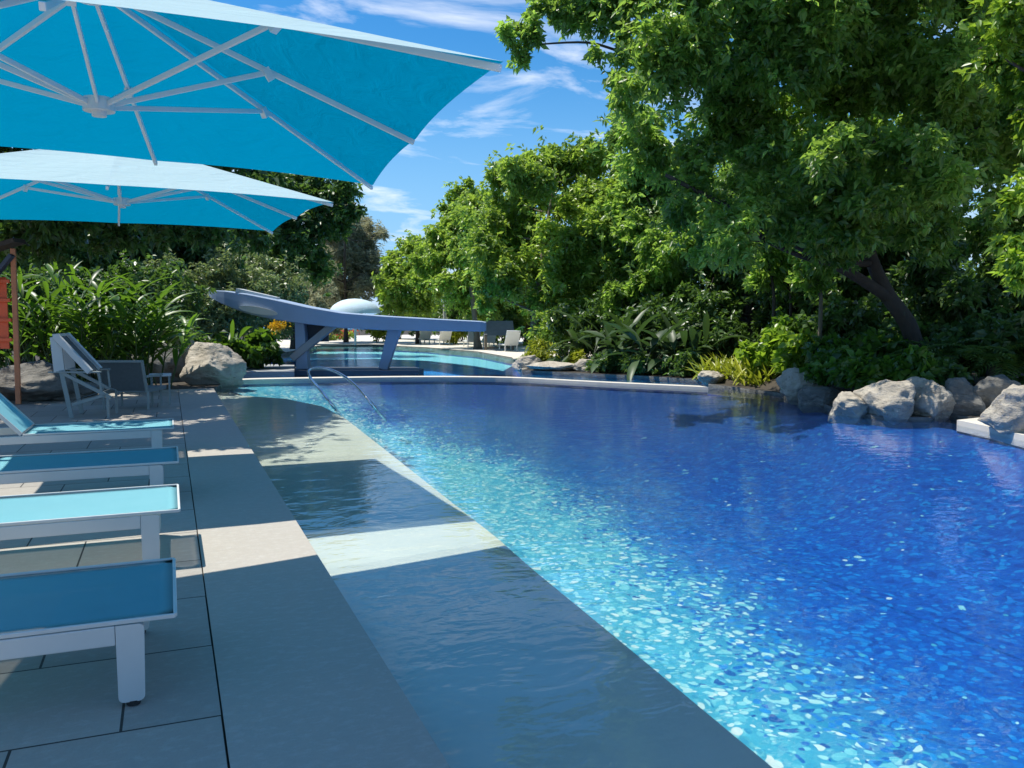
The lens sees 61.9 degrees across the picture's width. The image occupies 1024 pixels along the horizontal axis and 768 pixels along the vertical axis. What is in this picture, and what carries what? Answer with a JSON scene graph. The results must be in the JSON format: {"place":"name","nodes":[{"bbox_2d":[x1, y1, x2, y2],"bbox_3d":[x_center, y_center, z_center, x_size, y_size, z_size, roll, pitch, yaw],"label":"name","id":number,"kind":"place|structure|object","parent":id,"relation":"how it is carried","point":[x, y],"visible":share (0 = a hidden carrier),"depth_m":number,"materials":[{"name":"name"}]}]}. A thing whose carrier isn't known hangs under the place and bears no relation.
{"place":"outdoors","nodes":[
{"label":"outdoors","id":0,"kind":"place"},
{"bbox_2d":[0,389,227,767],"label":"pool deck","id":1,"kind":"structure","parent":0,"point":[65,710],"depth_m":3.04,"materials":[{"name":"stone"}]},
{"bbox_2d":[0,238,25,403],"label":"red post","id":2,"kind":"object","parent":1,"relation":"on","point":[11,258],"visible":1,"depth_m":11.96,"materials":[{"name":"orange paint"}]},
{"bbox_2d":[0,360,74,400],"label":"boulder","id":3,"kind":"object","parent":1,"relation":"on","point":[39,382],"visible":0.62,"depth_m":12.33,"materials":[{"name":"stone"}]},
{"bbox_2d":[48,333,119,417],"bbox_3d":[-5.340,-0.117,10.681,0.892,1.040,0.610,0,5,-1],"label":"reclining chair","id":4,"kind":"object","parent":1,"relation":"on","point":[73,351],"visible":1,"depth_m":10.42,"materials":[{"name":"grey metal"}]},
{"bbox_2d":[0,393,173,447],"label":"sun lounger","id":5,"kind":"object","parent":1,"relation":"on","point":[15,419],"visible":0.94,"depth_m":7.29,"materials":[{"name":"teal fabric"}]},
{"bbox_2d":[0,557,176,705],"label":"sun lounger","id":6,"kind":"object","parent":1,"relation":"on","point":[121,605],"visible":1,"depth_m":2.83,"materials":[{"name":"blue fabric"}]},
{"bbox_2d":[0,446,178,485],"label":"sun lounger","id":7,"kind":"object","parent":1,"relation":"on","point":[41,467],"visible":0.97,"depth_m":5.62,"materials":[{"name":"teal fabric"}]},
{"bbox_2d":[0,484,180,559],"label":"sun lounger","id":8,"kind":"object","parent":1,"relation":"on","point":[143,508],"visible":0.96,"depth_m":4.25,"materials":[{"name":"teal fabric"}]},
{"bbox_2d":[96,360,165,409],"bbox_3d":[-5.163,-0.005,11.563,0.704,0.665,0.620,0,5,0],"label":"patio chair","id":9,"kind":"object","parent":1,"relation":"on","point":[128,376],"visible":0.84,"depth_m":11.32,"materials":[{"name":"grey metal"}]},
{"bbox_2d":[0,149,332,233],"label":"cantilever parasol","id":10,"kind":"object","parent":1,"relation":"on","point":[38,184],"visible":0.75,"depth_m":6.73,"materials":[{"name":"teal fabric"}]},
{"bbox_2d":[0,0,502,189],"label":"cantilever parasol","id":11,"kind":"object","parent":1,"relation":"on","point":[208,82],"visible":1,"depth_m":3.76,"materials":[{"name":"teal fabric"}]},
{"bbox_2d":[294,359,507,376],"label":"lagoon floor","id":12,"kind":"structure","parent":0,"point":[432,369],"depth_m":31.20,"materials":[{"name":"tile"}]},
{"bbox_2d":[243,364,293,378],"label":"concrete plinth","id":13,"kind":"structure","parent":12,"relation":"on","point":[274,371],"depth_m":17.88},
{"bbox_2d":[213,330,250,357],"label":"leafy shrub","id":14,"kind":"object","parent":13,"relation":"on","point":[236,345],"visible":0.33,"depth_m":18.16,"materials":[{"name":"green plant"}]},
{"bbox_2d":[240,319,290,368],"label":"flowering shrub","id":15,"kind":"object","parent":13,"relation":"on","point":[265,348],"visible":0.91,"depth_m":18.57,"materials":[{"name":"green plant"}]},
{"bbox_2d":[209,288,486,376],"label":"curved beam","id":16,"kind":"structure","parent":12,"relation":"on","point":[314,326],"depth_m":18.93,"materials":[{"name":"blue concrete"}]},
{"bbox_2d":[287,351,510,370],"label":"lagoon shallows","id":17,"kind":"structure","parent":12,"relation":"on","point":[325,355],"depth_m":30.75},
{"bbox_2d":[276,335,590,362],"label":"terrace","id":18,"kind":"structure","parent":0,"point":[408,340],"depth_m":37.08,"materials":[{"name":"stone"}]},
{"bbox_2d":[226,173,367,348],"bbox_3d":[-8.841,-4.713,32.207,6.286,6.763,5.550,-2,5,-22],"label":"dark round tree","id":19,"kind":"object","parent":18,"relation":"on","point":[307,233],"visible":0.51,"depth_m":31.07,"materials":[{"name":"green plant"}]},
{"bbox_2d":[303,277,343,337],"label":"leafy shrub","id":20,"kind":"object","parent":18,"relation":"on","point":[317,299],"visible":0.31,"depth_m":36.54,"materials":[{"name":"green plant"}]},
{"bbox_2d":[301,202,403,341],"bbox_3d":[-8.057,-5.544,40.175,5.336,7.187,5.124,-4,6,-42],"label":"grey feathery tree","id":21,"kind":"object","parent":18,"relation":"on","point":[358,256],"visible":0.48,"depth_m":39.53,"materials":[{"name":"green plant"}]},
{"bbox_2d":[330,299,379,344],"bbox_3d":[-6.698,-2.652,36.421,2.184,1.978,2.184,-2,5,-22],"label":"dome parasol","id":22,"kind":"object","parent":18,"relation":"on","point":[356,306],"visible":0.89,"depth_m":35.63,"materials":[{"name":"fabric"}]},
{"bbox_2d":[370,229,456,343],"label":"broad green tree","id":23,"kind":"object","parent":18,"relation":"on","point":[394,295],"visible":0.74,"depth_m":37.00,"materials":[{"name":"green plant"}]},
{"bbox_2d":[402,175,512,348],"bbox_3d":[-1.447,-4.673,32.194,3.926,6.719,5.073,-4,6,-40],"label":"broad green tree","id":24,"kind":"object","parent":18,"relation":"on","point":[440,257],"visible":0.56,"depth_m":32.24,"materials":[{"name":"green plant"}]},
{"bbox_2d":[484,321,513,349],"bbox_3d":[-0.471,-1.786,31.332,1.128,1.064,0.568,0,5,0],"label":"beach kiosk","id":25,"kind":"object","parent":18,"relation":"on","point":[498,327],"visible":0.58,"depth_m":31.25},
{"bbox_2d":[481,306,526,346],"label":"bank shrub","id":26,"kind":"object","parent":18,"relation":"on","point":[510,315],"visible":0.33,"depth_m":34.38,"materials":[{"name":"green plant"}]},
{"bbox_2d":[454,224,568,345],"bbox_3d":[0.726,-4.333,35.996,6.146,5.893,5.241,1,5,11],"label":"distant tree","id":27,"kind":"object","parent":18,"relation":"on","point":[526,323],"visible":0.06,"depth_m":35.01,"materials":[{"name":"green plant"}]},
{"bbox_2d":[517,335,559,361],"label":"yellow green shrub","id":28,"kind":"object","parent":18,"relation":"on","point":[540,348],"visible":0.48,"depth_m":20.71,"materials":[{"name":"green plant"}]},
{"bbox_2d":[454,125,651,333],"bbox_3d":[1.338,-4.072,24.134,5.884,6.796,4.898,0,5,-6],"label":"broad green tree","id":29,"kind":"object","parent":18,"relation":"on","point":[516,247],"visible":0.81,"depth_m":23.39,"materials":[{"name":"green plant"}]},
{"bbox_2d":[523,298,593,359],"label":"bank shrub","id":30,"kind":"object","parent":18,"relation":"on","point":[531,334],"visible":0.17,"depth_m":22.58,"materials":[{"name":"green plant"}]},
{"bbox_2d":[3,329,979,767],"bbox_3d":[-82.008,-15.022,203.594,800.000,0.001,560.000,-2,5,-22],"label":"ground","id":31,"kind":"structure","parent":0,"point":[179,385],"depth_m":15.48,"materials":[{"name":"soil"}]},
{"bbox_2d":[0,271,84,367],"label":"leafy shrub","id":32,"kind":"object","parent":31,"relation":"on","point":[39,289],"visible":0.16,"depth_m":15.33,"materials":[{"name":"green plant"}]},
{"bbox_2d":[0,264,117,373],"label":"ginger plant","id":33,"kind":"object","parent":31,"relation":"on","point":[39,308],"visible":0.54,"depth_m":14.23,"materials":[{"name":"green plant"}]},
{"bbox_2d":[0,220,118,363],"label":"distant tree","id":34,"kind":"object","parent":31,"relation":"on","point":[28,266],"visible":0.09,"depth_m":20.94,"materials":[{"name":"green plant"}]},
{"bbox_2d":[0,261,130,381],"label":"ginger plant","id":35,"kind":"object","parent":31,"relation":"on","point":[99,289],"visible":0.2,"depth_m":15.85,"materials":[{"name":"green plant"}]},
{"bbox_2d":[0,256,147,360],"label":"leafy shrub","id":36,"kind":"object","parent":31,"relation":"on","point":[99,276],"visible":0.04,"depth_m":17.49,"materials":[{"name":"green plant"}]},
{"bbox_2d":[26,275,180,381],"bbox_3d":[-7.152,-0.870,14.663,2.968,1.968,1.938,2,5,24],"label":"ginger plant","id":37,"kind":"object","parent":31,"relation":"on","point":[67,323],"visible":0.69,"depth_m":14.32,"materials":[{"name":"green plant"}]},
{"bbox_2d":[66,222,184,279],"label":"distant tree","id":38,"kind":"object","parent":31,"relation":"on","point":[159,254],"visible":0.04,"depth_m":22.40,"materials":[{"name":"green plant"}]},
{"bbox_2d":[53,282,208,387],"bbox_3d":[-6.543,-0.841,14.718,2.593,1.906,2.185,-2,5,-22],"label":"ginger plant","id":39,"kind":"object","parent":31,"relation":"on","point":[142,330],"visible":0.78,"depth_m":14.58,"materials":[{"name":"green plant"}]},
{"bbox_2d":[0,146,289,285],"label":"overhanging tree","id":40,"kind":"object","parent":31,"relation":"on","point":[48,241],"visible":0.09,"depth_m":12.60,"materials":[{"name":"green plant"}]},
{"bbox_2d":[75,248,216,331],"bbox_3d":[-7.980,-1.526,18.021,2.775,2.719,2.966,1,5,10],"label":"leafy shrub","id":41,"kind":"object","parent":31,"relation":"on","point":[174,274],"visible":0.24,"depth_m":18.02,"materials":[{"name":"green plant"}]},
{"bbox_2d":[126,337,183,382],"bbox_3d":[-6.946,-0.369,16.480,1.015,1.087,0.910,2,5,25],"label":"boulder","id":42,"kind":"object","parent":31,"relation":"on","point":[169,365],"visible":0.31,"depth_m":16.24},
{"bbox_2d":[112,301,233,357],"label":"leafy shrub","id":43,"kind":"object","parent":31,"relation":"on","point":[203,339],"visible":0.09,"depth_m":17.27,"materials":[{"name":"green plant"}]},
{"bbox_2d":[140,247,242,340],"bbox_3d":[-8.180,-1.940,21.418,2.720,3.004,2.839,-2,5,-22],"label":"leafy shrub","id":44,"kind":"object","parent":31,"relation":"on","point":[206,270],"visible":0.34,"depth_m":21.22,"materials":[{"name":"green plant"}]},
{"bbox_2d":[155,230,249,342],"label":"distant tree","id":45,"kind":"object","parent":31,"relation":"on","point":[186,256],"visible":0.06,"depth_m":23.28,"materials":[{"name":"green plant"}]},
{"bbox_2d":[179,342,246,393],"bbox_3d":[-5.641,-0.283,15.945,1.105,1.009,1.079,1,5,16],"label":"boulder","id":46,"kind":"object","parent":31,"relation":"on","point":[225,367],"visible":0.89,"depth_m":15.77,"materials":[{"name":"stone"}]},
{"bbox_2d":[182,241,283,338],"bbox_3d":[-7.545,-2.112,22.511,3.161,3.170,2.791,4,6,41],"label":"leafy shrub","id":47,"kind":"object","parent":31,"relation":"on","point":[228,276],"visible":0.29,"depth_m":22.16,"materials":[{"name":"green plant"}]},
{"bbox_2d":[237,233,316,340],"bbox_3d":[-8.171,-3.013,28.519,3.509,4.012,4.193,-2,5,-22],"label":"leafy shrub","id":48,"kind":"object","parent":31,"relation":"on","point":[293,287],"visible":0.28,"depth_m":28.23,"materials":[{"name":"green plant"}]},
{"bbox_2d":[178,388,449,767],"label":"pool coping","id":49,"kind":"object","parent":31,"relation":"on","point":[306,678],"visible":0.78,"depth_m":3.30,"materials":[{"name":"stone"}]},
{"bbox_2d":[525,361,573,370],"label":"boulder","id":50,"kind":"object","parent":31,"relation":"on","point":[553,366],"visible":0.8,"depth_m":19.51,"materials":[{"name":"stone"}]},
{"bbox_2d":[541,290,634,358],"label":"bank shrub","id":51,"kind":"object","parent":31,"relation":"on","point":[594,317],"visible":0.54,"depth_m":21.52,"materials":[{"name":"green plant"}]},
{"bbox_2d":[546,326,642,361],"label":"paddle leaf plant","id":52,"kind":"object","parent":31,"relation":"on","point":[571,332],"visible":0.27,"depth_m":20.54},
{"bbox_2d":[544,306,660,359],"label":"paddle leaf plant","id":53,"kind":"object","parent":31,"relation":"on","point":[628,321],"visible":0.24,"depth_m":19.97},
{"bbox_2d":[570,307,679,373],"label":"paddle leaf plant","id":54,"kind":"object","parent":31,"relation":"on","point":[608,328],"visible":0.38,"depth_m":19.08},
{"bbox_2d":[618,342,663,374],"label":"bank shrub","id":55,"kind":"object","parent":31,"relation":"on","point":[627,361],"visible":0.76,"depth_m":18.20,"materials":[{"name":"green plant"}]},
{"bbox_2d":[593,316,720,381],"bbox_3d":[3.204,-0.788,18.864,3.162,1.449,2.712,-2,5,-22],"label":"paddle leaf plant","id":56,"kind":"object","parent":31,"relation":"on","point":[630,333],"visible":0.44,"depth_m":18.25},
{"bbox_2d":[593,293,723,357],"bbox_3d":[3.624,-1.340,20.797,2.725,1.913,3.188,-2,5,-22],"label":"bank shrub","id":57,"kind":"object","parent":31,"relation":"on","point":[653,304],"visible":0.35,"depth_m":19.98,"materials":[{"name":"green plant"}]},
{"bbox_2d":[657,347,707,376],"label":"bank shrub","id":58,"kind":"object","parent":31,"relation":"on","point":[671,366],"visible":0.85,"depth_m":17.56,"materials":[{"name":"green plant"}]},
{"bbox_2d":[622,307,751,370],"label":"paddle leaf plant","id":59,"kind":"object","parent":31,"relation":"on","point":[695,336],"visible":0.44,"depth_m":18.01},
{"bbox_2d":[664,279,760,360],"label":"bank shrub","id":60,"kind":"object","parent":31,"relation":"on","point":[729,325],"visible":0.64,"depth_m":18.66,"materials":[{"name":"green plant"}]},
{"bbox_2d":[717,354,780,386],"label":"croton tuft","id":61,"kind":"object","parent":31,"relation":"on","point":[754,377],"visible":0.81,"depth_m":15.42,"materials":[{"name":"yellow plant"}]},
{"bbox_2d":[776,367,822,404],"bbox_3d":[4.532,0.059,13.382,0.668,0.643,0.790,0,5,4],"label":"boulder","id":62,"kind":"object","parent":31,"relation":"on","point":[791,383],"visible":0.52,"depth_m":13.22,"materials":[{"name":"stone"}]},
{"bbox_2d":[597,341,1023,404],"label":"planting bed","id":63,"kind":"object","parent":31,"relation":"on","point":[771,384],"visible":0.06,"depth_m":15.38,"materials":[{"name":"soil"}]},
{"bbox_2d":[583,348,622,372],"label":"bank shrub","id":64,"kind":"object","parent":63,"relation":"on","point":[609,364],"visible":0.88,"depth_m":18.71,"materials":[{"name":"green plant"}]},
{"bbox_2d":[587,102,731,347],"bbox_3d":[3.975,-4.104,21.934,4.209,6.998,4.101,2,5,26],"label":"dark round tree","id":65,"kind":"object","parent":63,"relation":"on","point":[652,263],"visible":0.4,"depth_m":21.31,"materials":[{"name":"green plant"}]},
{"bbox_2d":[667,160,803,342],"bbox_3d":[5.935,-3.086,20.547,3.706,4.986,5.597,3,6,35],"label":"dark round tree","id":66,"kind":"object","parent":63,"relation":"on","point":[754,307],"visible":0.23,"depth_m":19.36,"materials":[{"name":"green plant"}]},
{"bbox_2d":[494,0,1023,347],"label":"leaning canopy tree","id":67,"kind":"object","parent":63,"relation":"on","point":[874,65],"visible":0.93,"depth_m":12.14,"materials":[{"name":"green plant"}]},
{"bbox_2d":[733,323,791,372],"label":"bank shrub","id":68,"kind":"object","parent":63,"relation":"on","point":[755,354],"visible":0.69,"depth_m":15.51,"materials":[{"name":"green plant"}]},
{"bbox_2d":[741,230,802,316],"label":"slender tree","id":69,"kind":"object","parent":63,"relation":"on","point":[771,271],"visible":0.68,"depth_m":16.99,"materials":[{"name":"green plant"}]},
{"bbox_2d":[761,306,804,334],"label":"bank shrub","id":70,"kind":"object","parent":63,"relation":"on","point":[781,318],"visible":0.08,"depth_m":16.70,"materials":[{"name":"green plant"}]},
{"bbox_2d":[770,327,817,374],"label":"bank shrub","id":71,"kind":"object","parent":63,"relation":"on","point":[787,355],"visible":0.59,"depth_m":14.43,"materials":[{"name":"green plant"}]},
{"bbox_2d":[783,238,838,339],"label":"slender tree","id":72,"kind":"object","parent":63,"relation":"on","point":[812,286],"visible":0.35,"depth_m":14.93,"materials":[{"name":"green plant"}]},
{"bbox_2d":[799,342,846,386],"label":"bank shrub","id":73,"kind":"object","parent":63,"relation":"on","point":[821,363],"visible":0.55,"depth_m":12.66,"materials":[{"name":"green plant"}]},
{"bbox_2d":[801,332,864,367],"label":"bank shrub","id":74,"kind":"object","parent":63,"relation":"on","point":[831,341],"visible":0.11,"depth_m":13.77,"materials":[{"name":"green plant"}]},
{"bbox_2d":[789,275,894,340],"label":"bank shrub","id":75,"kind":"object","parent":63,"relation":"on","point":[845,321],"visible":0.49,"depth_m":15.67,"materials":[{"name":"green plant"}]},
{"bbox_2d":[825,348,897,389],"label":"bank shrub","id":76,"kind":"object","parent":63,"relation":"on","point":[857,370],"visible":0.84,"depth_m":11.83,"materials":[{"name":"green plant"}]},
{"bbox_2d":[775,170,971,320],"bbox_3d":[7.804,-2.830,18.372,5.615,4.613,3.334,-4,6,-42],"label":"dark round tree","id":77,"kind":"object","parent":63,"relation":"on","point":[847,288],"visible":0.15,"depth_m":17.19,"materials":[{"name":"green plant"}]},
{"bbox_2d":[836,326,912,362],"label":"bank shrub","id":78,"kind":"object","parent":63,"relation":"on","point":[869,341],"visible":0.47,"depth_m":13.44,"materials":[{"name":"green plant"}]},
{"bbox_2d":[872,318,943,348],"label":"bank shrub","id":79,"kind":"object","parent":63,"relation":"on","point":[893,328],"visible":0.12,"depth_m":14.08,"materials":[{"name":"green plant"}]},
{"bbox_2d":[880,344,946,382],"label":"bank shrub","id":80,"kind":"object","parent":63,"relation":"on","point":[916,360],"visible":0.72,"depth_m":11.52,"materials":[{"name":"green plant"}]},
{"bbox_2d":[876,340,1023,380],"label":"cycad palm","id":81,"kind":"object","parent":63,"relation":"on","point":[941,351],"visible":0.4,"depth_m":12.13,"materials":[{"name":"green plant"}]},
{"bbox_2d":[911,323,994,376],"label":"bank shrub","id":82,"kind":"object","parent":63,"relation":"on","point":[951,338],"visible":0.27,"depth_m":12.84,"materials":[{"name":"green plant"}]},
{"bbox_2d":[934,357,973,386],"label":"bank shrub","id":83,"kind":"object","parent":63,"relation":"on","point":[954,370],"visible":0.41,"depth_m":11.44,"materials":[{"name":"green plant"}]},
{"bbox_2d":[885,181,1023,332],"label":"dark round tree","id":84,"kind":"object","parent":63,"relation":"on","point":[978,293],"visible":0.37,"depth_m":14.99,"materials":[{"name":"green plant"}]},
{"bbox_2d":[927,337,1023,378],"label":"cycad palm","id":85,"kind":"object","parent":63,"relation":"on","point":[990,372],"visible":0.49,"depth_m":11.98,"materials":[{"name":"green plant"}]},
{"bbox_2d":[947,305,1023,378],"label":"bank shrub","id":86,"kind":"object","parent":63,"relation":"on","point":[988,323],"visible":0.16,"depth_m":12.69,"materials":[{"name":"green plant"}]},
{"bbox_2d":[948,337,1023,384],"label":"cycad palm","id":87,"kind":"object","parent":63,"relation":"on","point":[992,354],"visible":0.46,"depth_m":11.78,"materials":[{"name":"green plant"}]},
{"bbox_2d":[973,311,1023,384],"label":"bank shrub","id":88,"kind":"object","parent":63,"relation":"on","point":[1010,330],"visible":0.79,"depth_m":12.01,"materials":[{"name":"green plant"}]},
{"bbox_2d":[797,386,839,412],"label":"boulder","id":89,"kind":"object","parent":31,"relation":"on","point":[813,399],"visible":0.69,"depth_m":12.38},
{"bbox_2d":[827,391,868,424],"bbox_3d":[4.520,0.364,11.249,0.645,0.523,0.590,-2,5,-22],"label":"boulder","id":90,"kind":"object","parent":31,"relation":"on","point":[849,407],"visible":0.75,"depth_m":11.06,"materials":[{"name":"stone"}]},
{"bbox_2d":[853,379,915,424],"bbox_3d":[4.844,0.266,10.980,0.690,0.668,0.829,0,5,-1],"label":"boulder","id":91,"kind":"object","parent":31,"relation":"on","point":[892,402],"visible":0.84,"depth_m":10.69,"materials":[{"name":"stone"}]},
{"bbox_2d":[906,376,955,423],"bbox_3d":[5.312,0.261,11.025,0.604,0.708,0.765,-2,5,-22],"label":"boulder","id":92,"kind":"object","parent":31,"relation":"on","point":[935,400],"visible":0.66,"depth_m":10.74,"materials":[{"name":"stone"}]},
{"bbox_2d":[945,377,985,420],"bbox_3d":[5.817,0.270,11.006,0.588,0.696,0.493,1,5,11],"label":"boulder","id":93,"kind":"object","parent":31,"relation":"on","point":[968,401],"visible":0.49,"depth_m":10.85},
{"bbox_2d":[12,0,1015,314],"label":"sky","id":94,"kind":"structure","parent":0,"point":[563,94],"materials":[{"name":"blue"}]},
{"bbox_2d":[220,349,956,430],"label":"pool wall","id":95,"kind":"structure","parent":0,"point":[511,371],"depth_m":30.09,"materials":[{"name":"blue tile"}]},
{"bbox_2d":[214,345,1023,449],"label":"pool rim","id":96,"kind":"object","parent":95,"relation":"on","point":[869,419],"visible":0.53,"depth_m":17.45,"materials":[{"name":"stone"}]},
{"bbox_2d":[227,384,1023,660],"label":"pool floor slope","id":97,"kind":"structure","parent":0,"point":[926,524],"depth_m":10.05,"materials":[{"name":"tile"}]},
{"bbox_2d":[401,462,1023,767],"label":"pool floor","id":98,"kind":"structure","parent":0,"point":[772,663],"depth_m":5.78,"materials":[{"name":"tile"}]},
{"bbox_2d":[224,381,707,395],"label":"weir wall","id":99,"kind":"structure","parent":98,"relation":"on","point":[230,393],"depth_m":16.95,"materials":[{"name":"blue tile"}]},
{"bbox_2d":[243,376,707,391],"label":"weir curb","id":100,"kind":"structure","parent":99,"relation":"on","point":[671,387],"depth_m":16.99,"materials":[{"name":"stone"}]},
{"bbox_2d":[219,395,771,767],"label":"pool ledge","id":101,"kind":"object","parent":98,"relation":"on","point":[493,651],"visible":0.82,"depth_m":3.75,"materials":[{"name":"paint"}]},
{"bbox_2d":[307,366,386,420],"bbox_3d":[-2.436,0.180,12.648,1.311,0.864,1.314,1,5,10],"label":"pool handrail","id":102,"kind":"object","parent":101,"relation":"on","point":[351,382],"visible":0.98,"depth_m":12.35,"materials":[{"name":"silver metal"}]},
{"bbox_2d":[957,418,1023,447],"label":"pool terrace","id":103,"kind":"structure","parent":0,"point":[973,426],"depth_m":9.63,"materials":[{"name":"stone"}]},
{"bbox_2d":[952,0,1023,297],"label":"fresh green tree","id":104,"kind":"object","parent":103,"relation":"on","point":[1000,58],"visible":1,"depth_m":8.70,"materials":[{"name":"green plant"}]},
{"bbox_2d":[973,374,1020,408],"bbox_3d":[6.243,0.170,11.084,0.748,0.577,0.476,0,5,-5],"label":"boulder","id":105,"kind":"object","parent":103,"relation":"on","point":[988,390],"visible":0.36,"depth_m":10.88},
{"bbox_2d":[977,384,1023,433],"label":"boulder","id":106,"kind":"object","parent":103,"relation":"on","point":[1003,413],"visible":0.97,"depth_m":9.07,"materials":[{"name":"stone"}]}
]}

